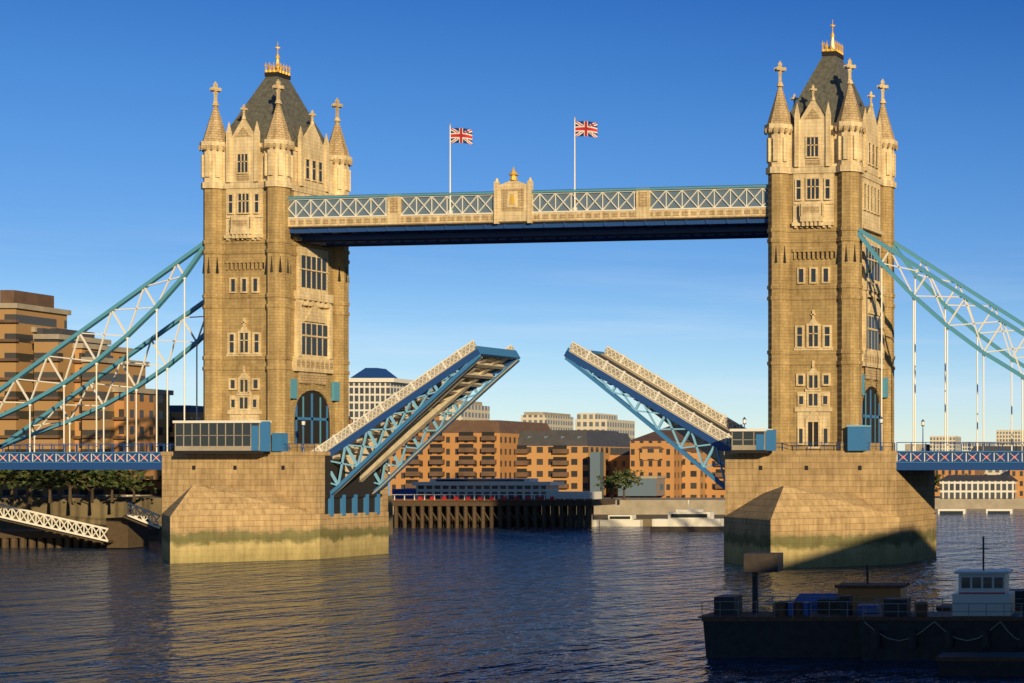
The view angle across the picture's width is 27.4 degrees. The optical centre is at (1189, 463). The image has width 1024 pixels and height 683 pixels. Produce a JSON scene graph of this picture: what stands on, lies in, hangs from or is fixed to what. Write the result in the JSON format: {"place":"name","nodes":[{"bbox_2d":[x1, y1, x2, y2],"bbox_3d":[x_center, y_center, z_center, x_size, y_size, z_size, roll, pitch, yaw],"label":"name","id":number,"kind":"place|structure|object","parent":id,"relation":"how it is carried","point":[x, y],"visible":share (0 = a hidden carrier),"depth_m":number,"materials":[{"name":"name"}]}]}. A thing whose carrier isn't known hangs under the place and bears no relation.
{"place":"outdoors","nodes":[
{"label":"outdoors","id":0,"kind":"place"},
{"bbox_2d":[0,480,392,547],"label":"quay","id":1,"kind":"structure","parent":0,"point":[123,520],"depth_m":330.00,"materials":[{"name":"concrete"}]},
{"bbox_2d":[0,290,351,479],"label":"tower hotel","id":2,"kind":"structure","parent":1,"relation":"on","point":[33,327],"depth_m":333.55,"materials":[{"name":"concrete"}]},
{"bbox_2d":[0,469,643,503],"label":"trees","id":3,"kind":"object","parent":1,"relation":"on","point":[48,478],"visible":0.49,"depth_m":321.45,"materials":[{"name":"green plant"}]},
{"bbox_2d":[0,482,1023,682],"bbox_3d":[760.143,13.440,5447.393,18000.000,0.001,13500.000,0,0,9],"label":"river","id":4,"kind":"structure","parent":0,"point":[557,604],"depth_m":173.84,"materials":[{"name":"blue liquid"}]},
{"bbox_2d":[161,451,388,563],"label":"pier","id":5,"kind":"structure","parent":4,"relation":"in","point":[277,505],"depth_m":263.65,"materials":[{"name":"beige stone"}]},
{"bbox_2d":[173,420,270,453],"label":"control cabin","id":6,"kind":"object","parent":5,"relation":"on","point":[225,437],"visible":1,"depth_m":263.17,"materials":[{"name":"blue"}]},
{"bbox_2d":[199,42,352,450],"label":"tower","id":7,"kind":"structure","parent":5,"relation":"on","point":[275,305],"depth_m":266.82,"materials":[{"name":"stone"}]},
{"bbox_2d":[312,340,519,494],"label":"raised bascule","id":8,"kind":"object","parent":5,"relation":"on","point":[370,442],"visible":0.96,"depth_m":266.75,"materials":[{"name":"blue metal"}]},
{"bbox_2d":[392,478,614,527],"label":"pier","id":9,"kind":"structure","parent":4,"relation":"in","point":[466,500],"depth_m":396.50,"materials":[{"name":"brown wood"}]},
{"bbox_2d":[349,368,724,525],"bbox_3d":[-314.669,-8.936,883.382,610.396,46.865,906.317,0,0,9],"label":"waterfront buildings","id":10,"kind":"structure","parent":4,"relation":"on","point":[473,440],"depth_m":480.70,"materials":[{"name":"brick"}]},
{"bbox_2d":[566,500,723,531],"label":"moored boats","id":11,"kind":"object","parent":4,"relation":"on","point":[689,520],"visible":0.57,"depth_m":372.80,"materials":[{"name":"white plastic"}]},
{"bbox_2d":[698,553,915,657],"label":"barge","id":12,"kind":"object","parent":4,"relation":"on","point":[810,625],"visible":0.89,"depth_m":129.78,"materials":[{"name":"metal"}]},
{"bbox_2d":[724,451,935,568],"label":"pier","id":13,"kind":"structure","parent":4,"relation":"in","point":[810,509],"depth_m":249.68,"materials":[{"name":"beige stone"}]},
{"bbox_2d":[564,341,745,489],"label":"raised bascule","id":14,"kind":"object","parent":13,"relation":"on","point":[702,426],"visible":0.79,"depth_m":259.66,"materials":[{"name":"blue metal"}]},
{"bbox_2d":[730,429,775,452],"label":"control cabin","id":15,"kind":"object","parent":13,"relation":"on","point":[753,440],"visible":1,"depth_m":250.40,"materials":[{"name":"blue"}]},
{"bbox_2d":[764,20,897,450],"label":"tower","id":16,"kind":"structure","parent":13,"relation":"on","point":[832,144],"depth_m":252.75,"materials":[{"name":"stone"}]},
{"bbox_2d":[287,167,767,242],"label":"walkway","id":17,"kind":"structure","parent":16,"relation":"attached to","point":[513,207],"depth_m":260.58,"materials":[{"name":"white"}]},
{"bbox_2d":[449,124,471,213],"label":"flag","id":18,"kind":"object","parent":17,"relation":"on","point":[460,135],"visible":1,"depth_m":261.96,"materials":[{"name":"multicoloured fabric"}]},
{"bbox_2d":[573,117,596,210],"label":"flag","id":19,"kind":"object","parent":17,"relation":"on","point":[586,128],"visible":1,"depth_m":258.88,"materials":[{"name":"multicoloured fabric"}]},
{"bbox_2d":[322,233,767,246],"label":"walkway","id":20,"kind":"structure","parent":16,"relation":"attached to","point":[554,239],"depth_m":269.78,"materials":[{"name":"metal"}]},
{"bbox_2d":[857,228,1023,469],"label":"side span","id":21,"kind":"object","parent":13,"relation":"on","point":[914,459],"visible":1,"depth_m":249.65,"materials":[{"name":"blue metal"}]},
{"bbox_2d":[857,536,1023,660],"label":"boat","id":22,"kind":"object","parent":4,"relation":"on","point":[983,615],"visible":0.99,"depth_m":127.79,"materials":[{"name":"black metal"}]},
{"bbox_2d":[905,430,1023,513],"bbox_3d":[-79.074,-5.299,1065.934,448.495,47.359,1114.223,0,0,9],"label":"bank buildings","id":23,"kind":"structure","parent":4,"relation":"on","point":[989,491],"depth_m":560.00,"materials":[{"name":"concrete"}]},
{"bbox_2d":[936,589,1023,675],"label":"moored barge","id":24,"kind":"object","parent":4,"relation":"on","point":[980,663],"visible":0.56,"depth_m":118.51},
{"bbox_2d":[0,0,1023,450],"label":"sky","id":25,"kind":"structure","parent":0,"point":[106,107],"materials":[{"name":"blue"}]},
{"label":"abutment","id":26,"kind":"object","parent":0,"visible":0},
{"bbox_2d":[0,242,203,469],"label":"side span","id":27,"kind":"object","parent":26,"relation":"on","point":[77,460],"visible":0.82,"depth_m":270.92,"materials":[{"name":"blue metal"}]}
]}

